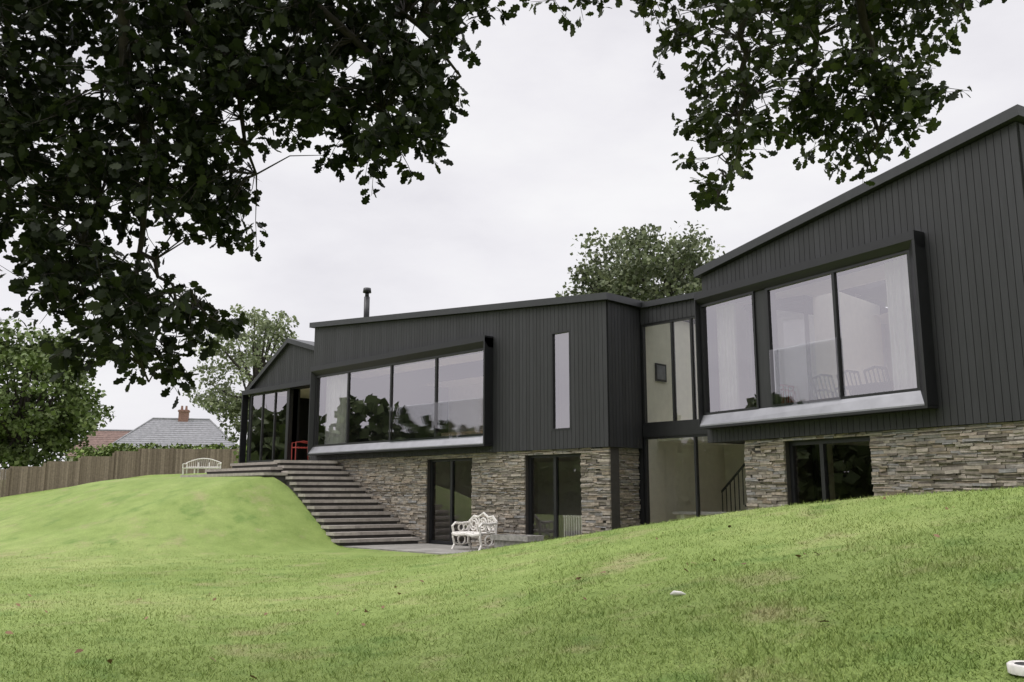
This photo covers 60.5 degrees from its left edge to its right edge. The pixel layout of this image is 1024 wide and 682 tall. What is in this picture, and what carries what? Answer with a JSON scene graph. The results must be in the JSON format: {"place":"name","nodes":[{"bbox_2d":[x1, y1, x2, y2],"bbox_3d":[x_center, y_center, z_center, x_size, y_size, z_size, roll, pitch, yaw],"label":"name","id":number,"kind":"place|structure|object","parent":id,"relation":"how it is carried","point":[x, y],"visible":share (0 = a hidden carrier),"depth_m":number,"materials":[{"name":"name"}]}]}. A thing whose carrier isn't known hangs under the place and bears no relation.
{"place":"outdoors","nodes":[
{"label":"outdoors","id":0,"kind":"place"},
{"bbox_2d":[239,380,309,462],"bbox_3d":[-8.318,3.046,31.881,0.500,2.890,5.500,10,-14,-44],"label":"garden room frame","id":1,"kind":"object","parent":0,"point":[290,387],"visible":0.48,"depth_m":31.80,"materials":[{"name":"black metal"}]},
{"bbox_2d":[248,389,287,462],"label":"garden room window frame","id":2,"kind":"object","parent":1,"relation":"in","point":[262,426],"visible":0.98,"depth_m":32.74,"materials":[{"name":"black metal"}]},
{"bbox_2d":[343,543,490,554],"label":"patio","id":3,"kind":"structure","parent":0,"point":[436,549],"depth_m":22.47,"materials":[{"name":"stone"}]},
{"bbox_2d":[451,512,497,550],"bbox_3d":[-0.939,4.767,22.005,0.720,0.948,1.064,10,-14,-44],"label":"garden bench","id":4,"kind":"object","parent":3,"relation":"on","point":[479,524],"visible":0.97,"depth_m":22.11,"materials":[{"name":"white paint"}]},
{"bbox_2d":[490,534,543,547],"bbox_3d":[0.110,4.764,20.561,0.540,0.430,1.240,10,-14,-44],"label":"stone trough","id":5,"kind":"object","parent":3,"relation":"on","point":[500,540],"visible":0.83,"depth_m":20.42,"materials":[{"name":"grey stone"}]},
{"bbox_2d":[310,301,608,459],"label":"cladding","id":6,"kind":"structure","parent":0,"point":[521,379],"depth_m":22.64,"materials":[{"name":"black wood"}]},
{"bbox_2d":[319,447,619,547],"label":"stone wall","id":7,"kind":"structure","parent":0,"point":[414,522],"depth_m":23.03,"materials":[{"name":"beige stone"}]},
{"bbox_2d":[429,458,471,545],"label":"terrace door left frame","id":8,"kind":"object","parent":7,"relation":"attached to","point":[432,497],"visible":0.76,"depth_m":24.50,"materials":[{"name":"black metal"}]},
{"bbox_2d":[317,301,609,460],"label":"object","id":9,"kind":"object","parent":7,"relation":"on","point":[322,414],"visible":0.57,"depth_m":25.76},
{"bbox_2d":[307,335,492,455],"bbox_3d":[-3.620,1.824,26.217,0.314,2.930,8.540,10,-14,-44],"label":"gallery box hood","id":10,"kind":"object","parent":9,"relation":"attached to","point":[485,342],"visible":0.98,"depth_m":25.04,"materials":[{"name":"black metal"}]},
{"bbox_2d":[308,436,482,453],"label":"gallery box sill","id":11,"kind":"structure","parent":10,"relation":"attached to","point":[471,440],"depth_m":25.47,"materials":[{"name":"white metal"}]},
{"bbox_2d":[313,348,482,446],"bbox_3d":[-3.594,1.841,26.255,0.112,2.370,8.280,10,-14,-44],"label":"gallery window frame","id":12,"kind":"object","parent":10,"relation":"attached to","point":[436,402],"visible":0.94,"depth_m":26.27,"materials":[{"name":"black metal"}]},
{"bbox_2d":[551,329,571,430],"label":"slot window frame","id":13,"kind":"object","parent":9,"relation":"attached to","point":[553,389],"visible":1,"depth_m":21.80,"materials":[{"name":"black metal"}]},
{"bbox_2d":[528,453,582,538],"bbox_3d":[1.115,3.963,21.593,0.112,2.360,1.880,10,-14,-44],"label":"terrace door right frame","id":14,"kind":"object","parent":7,"relation":"attached to","point":[555,457],"visible":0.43,"depth_m":21.84,"materials":[{"name":"black metal"}]},
{"bbox_2d":[442,536,562,541],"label":"room floor","id":15,"kind":"structure","parent":0,"point":[545,538],"depth_m":26.71,"materials":[{"name":"grey"}]},
{"bbox_2d":[563,515,582,536],"bbox_3d":[1.642,4.667,21.438,0.070,0.800,1.050,10,-14,-44],"label":"radiator","id":16,"kind":"object","parent":15,"relation":"on","point":[572,525],"visible":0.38,"depth_m":21.58,"materials":[{"name":"white metal"}]},
{"bbox_2d":[435,456,581,540],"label":"room walls","id":17,"kind":"structure","parent":0,"point":[570,490],"depth_m":28.05,"materials":[{"name":"paint"}]},
{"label":"floor slabs","id":18,"kind":"object","parent":17,"relation":"on","visible":0},
{"bbox_2d":[727,298,887,443],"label":"side wall","id":19,"kind":"structure","parent":18,"relation":"on","point":[796,307],"depth_m":20.62,"materials":[{"name":"white paint"}]},
{"bbox_2d":[642,291,885,308],"bbox_3d":[6.217,-0.890,21.695,4.300,0.140,4.230,10,-14,-44],"label":"roof link","id":20,"kind":"object","parent":19,"relation":"attached to","point":[677,298],"visible":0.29,"depth_m":21.24,"materials":[{"name":"metal"}]},
{"bbox_2d":[839,290,872,300],"bbox_3d":[6.189,-0.925,21.672,3.180,0.001,4.230,10,-14,-44],"label":"link rooflight","id":21,"kind":"object","parent":20,"relation":"attached to","point":[856,295],"visible":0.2,"depth_m":20.79,"materials":[{"name":"glass"}]},
{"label":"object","id":22,"kind":"object","parent":18,"relation":"on","visible":0},
{"bbox_2d":[1018,124,1023,175],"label":"cladding right end","id":23,"kind":"structure","parent":22,"relation":"attached to","point":[1021,130],"depth_m":13.36,"materials":[{"name":"black wood"}]},
{"bbox_2d":[0,473,1023,681],"bbox_3d":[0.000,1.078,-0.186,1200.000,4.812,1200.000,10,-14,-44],"label":"ground","id":24,"kind":"structure","parent":0,"point":[256,516],"depth_m":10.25,"materials":[{"name":"green plant"}]},
{"bbox_2d":[0,315,114,468],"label":"broadleaf tree","id":25,"kind":"object","parent":24,"relation":"on","point":[60,424],"visible":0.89,"depth_m":56.95,"materials":[{"name":"green plant"}]},
{"bbox_2d":[0,448,238,496],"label":"wooden fence","id":26,"kind":"object","parent":24,"relation":"on","point":[16,480],"visible":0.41,"depth_m":50.23,"materials":[{"name":"brown wood"}]},
{"bbox_2d":[63,442,238,460],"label":"garden hedge","id":27,"kind":"object","parent":24,"relation":"on","point":[102,450],"visible":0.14,"depth_m":54.83,"materials":[{"name":"green plant"}]},
{"bbox_2d":[182,458,221,474],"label":"arched garden bench","id":28,"kind":"object","parent":24,"relation":"on","point":[198,467],"visible":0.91,"depth_m":47.23,"materials":[{"name":"white paint"}]},
{"bbox_2d":[233,443,246,462],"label":"garden hedge","id":29,"kind":"object","parent":24,"relation":"on","point":[235,453],"visible":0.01,"depth_m":45.38,"materials":[{"name":"green plant"}]},
{"bbox_2d":[182,303,299,443],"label":"birch tree","id":30,"kind":"object","parent":24,"relation":"on","point":[254,357],"visible":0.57,"depth_m":59.95,"materials":[{"name":"green plant"}]},
{"bbox_2d":[236,407,248,430],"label":"broadleaf tree","id":31,"kind":"object","parent":24,"relation":"on","point":[239,412],"depth_m":56.32,"materials":[{"name":"green plant"}]},
{"bbox_2d":[246,344,313,462],"bbox_3d":[-8.255,2.523,31.964,0.016,4.909,5.391,10,-14,-44],"label":"cladding garden room","id":32,"kind":"object","parent":24,"relation":"on","point":[293,363],"visible":0.43,"depth_m":32.15,"materials":[{"name":"black wood"}]},
{"bbox_2d":[246,338,313,389],"bbox_3d":[-5.816,1.255,34.718,7.240,1.835,5.520,10,-14,-44],"label":"roof garden room","id":33,"kind":"object","parent":32,"relation":"attached to","point":[279,352],"visible":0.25,"depth_m":32.60,"materials":[{"name":"metal"}]},
{"bbox_2d":[251,386,309,460],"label":"door frame","id":34,"kind":"object","parent":24,"relation":"on","point":[256,427],"visible":0.25,"depth_m":33.40,"materials":[{"name":"black metal"}]},
{"bbox_2d":[258,395,308,459],"bbox_3d":[-7.560,4.021,36.057,7.000,3.350,0.280,10,-14,-44],"label":"glass door","id":35,"kind":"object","parent":24,"relation":"on","point":[281,426],"visible":0.07,"depth_m":34.41,"materials":[{"name":"glass"}]},
{"bbox_2d":[180,460,419,545],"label":"garden steps","id":36,"kind":"structure","parent":24,"relation":"on","point":[342,507],"depth_m":25.86,"materials":[{"name":"stone"}]},
{"bbox_2d":[5,496,947,681],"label":"fallen leaves","id":37,"kind":"object","parent":24,"relation":"on","point":[110,660],"visible":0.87,"depth_m":9.34,"materials":[{"name":"brown plant"}]},
{"bbox_2d":[0,0,1006,408],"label":"oak tree","id":38,"kind":"object","parent":24,"relation":"on","point":[290,84],"visible":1,"depth_m":7.13,"materials":[{"name":"green plant"}]},
{"bbox_2d":[453,309,694,524],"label":"wall","id":39,"kind":"structure","parent":24,"relation":"on","point":[472,369],"depth_m":21.67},
{"bbox_2d":[350,364,452,442],"bbox_3d":[-4.491,2.124,31.686,5.950,4.500,0.280,10,-14,-44],"label":"window","id":40,"kind":"structure","parent":39,"relation":"attached to","point":[414,401],"depth_m":31.89,"materials":[{"name":"clear glass"}]},
{"bbox_2d":[309,292,694,327],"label":"roof","id":41,"kind":"structure","parent":39,"relation":"on","point":[602,296],"depth_m":23.61,"materials":[{"name":"metal"}]},
{"bbox_2d":[363,287,370,316],"bbox_3d":[-5.076,-1.031,30.631,0.400,1.660,0.400,10,-14,-44],"label":"flue","id":42,"kind":"object","parent":41,"relation":"on","point":[367,291],"visible":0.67,"depth_m":30.61,"materials":[{"name":"black metal"}]},
{"bbox_2d":[596,447,640,531],"bbox_3d":[2.532,3.817,20.765,1.184,2.552,0.389,10,-14,-44],"label":"stone wall return","id":43,"kind":"object","parent":24,"relation":"on","point":[629,510],"depth_m":20.81,"materials":[{"name":"grey stone"}]},
{"bbox_2d":[607,301,642,448],"bbox_3d":[2.715,0.821,21.088,1.221,3.460,0.016,10,-14,-44],"label":"cladding return","id":44,"kind":"object","parent":43,"relation":"on","point":[625,412],"visible":1,"depth_m":21.06,"materials":[{"name":"black wood"}]},
{"bbox_2d":[555,220,724,300],"bbox_3d":[6.986,0.330,40.495,10.637,11.760,9.807,10,-14,-44],"label":"broadleaf tree","id":45,"kind":"object","parent":24,"relation":"on","point":[637,270],"visible":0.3,"depth_m":38.64,"materials":[{"name":"green plant"}]},
{"bbox_2d":[670,591,685,594],"bbox_3d":[1.536,2.333,8.126,0.145,0.044,0.044,-1,-10,3],"label":"white pebble","id":46,"kind":"object","parent":24,"relation":"on","point":[676,593],"visible":1,"depth_m":8.11,"materials":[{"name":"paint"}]},
{"bbox_2d":[644,434,818,524],"bbox_3d":[4.760,3.425,19.564,0.112,2.730,4.340,10,-14,-44],"label":"door frame","id":47,"kind":"object","parent":24,"relation":"on","point":[697,484],"visible":0.32,"depth_m":20.20,"materials":[{"name":"black metal"}]},
{"bbox_2d":[643,421,706,436],"bbox_3d":[4.799,1.939,19.861,0.280,0.300,4.340,10,-14,-44],"label":"link spandrel","id":48,"kind":"object","parent":47,"relation":"on","point":[672,429],"visible":0.29,"depth_m":20.67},
{"bbox_2d":[748,441,873,509],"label":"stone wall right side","id":49,"kind":"structure","parent":24,"relation":"on","point":[852,468],"depth_m":18.56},
{"bbox_2d":[1006,660,1023,675],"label":"ground light","id":50,"kind":"object","parent":24,"relation":"on","point":[1015,667],"visible":1,"depth_m":4.25,"materials":[{"name":"white paint"}]},
{"bbox_2d":[0,0,1023,479],"label":"sky","id":51,"kind":"structure","parent":0,"point":[562,137],"materials":[{"name":"white"}]},
{"bbox_2d":[736,264,892,408],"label":"bay room walls","id":52,"kind":"structure","parent":0,"point":[792,349],"depth_m":20.05,"materials":[{"name":"paint"}]},
{"bbox_2d":[744,421,1023,509],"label":"stone wall","id":53,"kind":"structure","parent":0,"point":[986,475],"depth_m":14.36,"materials":[{"name":"grey stone"}]},
{"label":"link room floor","id":54,"kind":"structure","parent":0,"visible":0},
{"bbox_2d":[673,511,725,518],"bbox_3d":[5.448,4.468,20.404,0.700,0.940,3.600,10,-14,-44],"label":"worktop","id":55,"kind":"object","parent":54,"relation":"on","point":[686,514],"visible":0.21,"depth_m":21.28,"materials":[{"name":"white paint"}]},
{"bbox_2d":[721,463,747,511],"bbox_3d":[6.323,3.102,21.661,0.840,3.140,2.200,10,-14,-44],"label":"stair railing","id":56,"kind":"object","parent":54,"relation":"on","point":[733,477],"visible":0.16,"depth_m":21.80,"materials":[{"name":"black metal"}]},
{"bbox_2d":[645,292,884,523],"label":"link room walls","id":57,"kind":"structure","parent":54,"relation":"on","point":[671,478],"depth_m":21.89,"materials":[{"name":"white paint"}]},
{"bbox_2d":[655,363,666,381],"bbox_3d":[3.747,0.798,22.097,0.450,0.450,0.027,10,-14,-44],"label":"wall picture","id":58,"kind":"object","parent":57,"relation":"attached to","point":[656,379],"depth_m":22.02,"materials":[{"name":"black"}]},
{"bbox_2d":[657,365,665,379],"bbox_3d":[3.758,0.796,22.086,0.350,0.350,0.003,10,-14,-44],"label":"wall picture print","id":59,"kind":"object","parent":58,"relation":"attached to","point":[661,374],"depth_m":22.08},
{"bbox_2d":[659,436,744,445],"bbox_3d":[5.011,2.525,22.400,2.980,0.150,0.940,10,-14,-44],"label":"link landing","id":60,"kind":"object","parent":57,"relation":"attached to","point":[702,440],"visible":0.29,"depth_m":21.79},
{"bbox_2d":[640,295,804,324],"bbox_3d":[4.714,-0.874,20.261,0.016,0.420,4.331,10,-14,-44],"label":"cladding link","id":61,"kind":"object","parent":57,"relation":"attached to","point":[671,311],"visible":0.4,"depth_m":21.14,"materials":[{"name":"black wood"}]},
{"bbox_2d":[641,298,812,424],"bbox_3d":[4.760,0.562,20.059,0.112,2.480,4.340,10,-14,-44],"label":"link window upper frame","id":62,"kind":"object","parent":57,"relation":"attached to","point":[692,354],"visible":0.72,"depth_m":20.64,"materials":[{"name":"black metal"}]},
{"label":"stone wall","id":63,"kind":"object","parent":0,"visible":0},
{"bbox_2d":[788,436,871,504],"bbox_3d":[5.909,2.989,16.043,0.112,2.390,1.980,5,-11,-29],"label":"terrace door far right frame","id":64,"kind":"object","parent":63,"relation":"attached to","point":[822,443],"visible":0.39,"depth_m":16.35,"materials":[{"name":"black metal"}]},
{"bbox_2d":[709,122,1023,442],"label":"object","id":65,"kind":"object","parent":63,"relation":"on","point":[714,360],"visible":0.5,"depth_m":18.82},
{"bbox_2d":[716,303,739,410],"bbox_3d":[4.628,0.527,18.764,0.134,2.650,0.499,5,-11,-28],"label":"curtain","id":66,"kind":"object","parent":65,"relation":"hanging from","point":[728,359],"visible":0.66,"depth_m":18.76,"materials":[{"name":"white fabric"}]},
{"bbox_2d":[694,104,1023,306],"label":"roof","id":67,"kind":"structure","parent":65,"relation":"on","point":[877,290],"depth_m":15.79,"materials":[{"name":"metal"}]},
{"bbox_2d":[701,122,1023,442],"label":"cladding","id":68,"kind":"structure","parent":65,"relation":"attached to","point":[962,209],"depth_m":14.02,"materials":[{"name":"black wood"}]},
{"label":"bay room floor","id":69,"kind":"structure","parent":0,"visible":0},
{"bbox_2d":[780,384,801,403],"bbox_3d":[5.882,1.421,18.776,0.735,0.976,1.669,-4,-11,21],"label":"dining chair","id":70,"kind":"object","parent":69,"relation":"on","point":[793,397],"visible":0.21,"depth_m":18.66,"materials":[{"name":"white paint"}]},
{"bbox_2d":[694,230,938,428],"bbox_3d":[5.408,0.027,16.607,0.304,2.940,5.400,5,-11,-29],"label":"bay box hood","id":71,"kind":"object","parent":69,"relation":"on","point":[913,241],"visible":1,"depth_m":15.28,"materials":[{"name":"black metal"}]},
{"bbox_2d":[700,291,759,414],"bbox_3d":[4.520,0.291,18.220,0.112,2.390,1.600,5,-11,-29],"label":"bay window side frame","id":72,"kind":"object","parent":71,"relation":"attached to","point":[704,358],"visible":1,"depth_m":18.58,"materials":[{"name":"black metal"}]},
{"bbox_2d":[755,289,780,408],"bbox_3d":[5.089,0.164,17.460,0.270,2.380,0.300,5,-11,-29],"label":"bay post","id":73,"kind":"object","parent":71,"relation":"attached to","point":[762,353],"visible":0.71,"depth_m":17.39,"materials":[{"name":"black metal"}]},
{"bbox_2d":[700,391,923,426],"bbox_3d":[5.406,1.306,16.400,0.288,0.252,5.319,5,-11,-29],"label":"window sill","id":74,"kind":"structure","parent":71,"relation":"attached to","point":[894,400],"depth_m":15.89,"materials":[{"name":"grey metal"}]},
{"bbox_2d":[765,249,919,406],"bbox_3d":[5.874,-0.115,15.873,0.112,2.390,3.280,5,-11,-29],"label":"bay window frame","id":75,"kind":"object","parent":71,"relation":"on","point":[838,336],"visible":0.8,"depth_m":15.87,"materials":[{"name":"black metal"}]},
{"bbox_2d":[884,256,916,390],"bbox_3d":[6.784,-0.130,14.962,0.134,2.650,0.740,5,-11,-28],"label":"curtain","id":76,"kind":"object","parent":71,"relation":"hanging from","point":[900,327],"visible":0.4,"depth_m":15.12,"materials":[{"name":"white fabric"}]},
{"bbox_2d":[811,366,892,399],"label":"bay chairs","id":77,"kind":"object","parent":69,"relation":"on","point":[867,384],"visible":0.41,"depth_m":16.10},
{"bbox_2d":[846,381,893,394],"bbox_3d":[7.495,1.190,16.730,1.200,0.750,1.800,5,-11,-29],"label":"dining table","id":78,"kind":"object","parent":69,"relation":"on","point":[865,389],"visible":0.1,"depth_m":17.11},
{"label":"gallery room floor","id":79,"kind":"structure","parent":0,"visible":0},
{"bbox_2d":[352,352,482,431],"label":"gallery room walls","id":80,"kind":"structure","parent":79,"relation":"on","point":[465,405],"depth_m":32.39,"materials":[{"name":"paint"}]},
{"bbox_2d":[325,374,347,443],"bbox_3d":[-5.740,2.375,28.876,0.139,2.650,1.300,10,-14,-44],"label":"curtain","id":81,"kind":"object","parent":80,"relation":"hanging from","point":[336,408],"visible":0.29,"depth_m":28.92,"materials":[{"name":"white fabric"}]},
{"bbox_2d":[441,430,482,435],"bbox_3d":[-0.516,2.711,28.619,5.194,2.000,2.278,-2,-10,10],"label":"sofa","id":82,"kind":"object","parent":79,"relation":"on","point":[463,433],"visible":0.07,"depth_m":29.11,"materials":[{"name":"beige fabric"}]},
{"label":"garden room floor","id":83,"kind":"structure","parent":0,"visible":0},
{"bbox_2d":[268,388,309,459],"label":"garden room walls","id":84,"kind":"structure","parent":83,"relation":"on","point":[304,393],"depth_m":34.05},
{"bbox_2d":[291,441,308,459],"bbox_3d":[-7.414,3.751,31.211,0.724,0.976,0.589,5,-11,-27],"label":"garden chair","id":85,"kind":"object","parent":83,"relation":"on","point":[295,447],"visible":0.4,"depth_m":31.14,"materials":[{"name":"red paint"}]},
{"label":"lower room right floor","id":86,"kind":"structure","parent":0,"visible":0},
{"bbox_2d":[831,441,869,445],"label":"room right walls","id":87,"kind":"structure","parent":86,"relation":"on","point":[861,443],"depth_m":18.14,"materials":[{"name":"paint"}]},
{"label":"walls","id":88,"kind":"object","parent":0,"visible":0},
{"bbox_2d":[116,419,234,448],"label":"roof","id":89,"kind":"structure","parent":88,"relation":"on","point":[164,428],"depth_m":82.65,"materials":[{"name":"grey tile"}]},
{"bbox_2d":[112,417,234,444],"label":"ridge tiles","id":90,"kind":"object","parent":89,"relation":"attached to","point":[216,426],"visible":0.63,"depth_m":84.42,"materials":[{"name":"grey tile"}]},
{"bbox_2d":[120,420,233,446],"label":"tile courses","id":91,"kind":"object","parent":89,"relation":"on","point":[179,433],"visible":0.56,"depth_m":82.79,"materials":[{"name":"grey tile"}]},
{"bbox_2d":[178,406,189,421],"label":"chimney","id":92,"kind":"object","parent":89,"relation":"on","point":[183,415],"visible":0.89,"depth_m":84.72,"materials":[{"name":"brick"}]},
{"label":"walls","id":93,"kind":"object","parent":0,"visible":0},
{"bbox_2d":[64,431,130,455],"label":"roof","id":94,"kind":"structure","parent":93,"relation":"on","point":[104,440],"depth_m":90.23,"materials":[{"name":"red tile"}]},
{"bbox_2d":[63,429,131,455],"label":"ridge tiles","id":95,"kind":"object","parent":94,"relation":"attached to","point":[111,430],"visible":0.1,"depth_m":91.64,"materials":[{"name":"tile"}]},
{"bbox_2d":[67,432,128,453],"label":"tile courses","id":96,"kind":"object","parent":94,"relation":"attached to","point":[101,437],"visible":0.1,"depth_m":90.35,"materials":[{"name":"tile"}]},
{"label":"slot room floor","id":97,"kind":"structure","parent":0,"visible":0},
{"bbox_2d":[559,333,569,427],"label":"slot room walls","id":98,"kind":"structure","parent":97,"relation":"on","point":[564,380],"depth_m":23.16,"materials":[{"name":"paint"}]}
]}

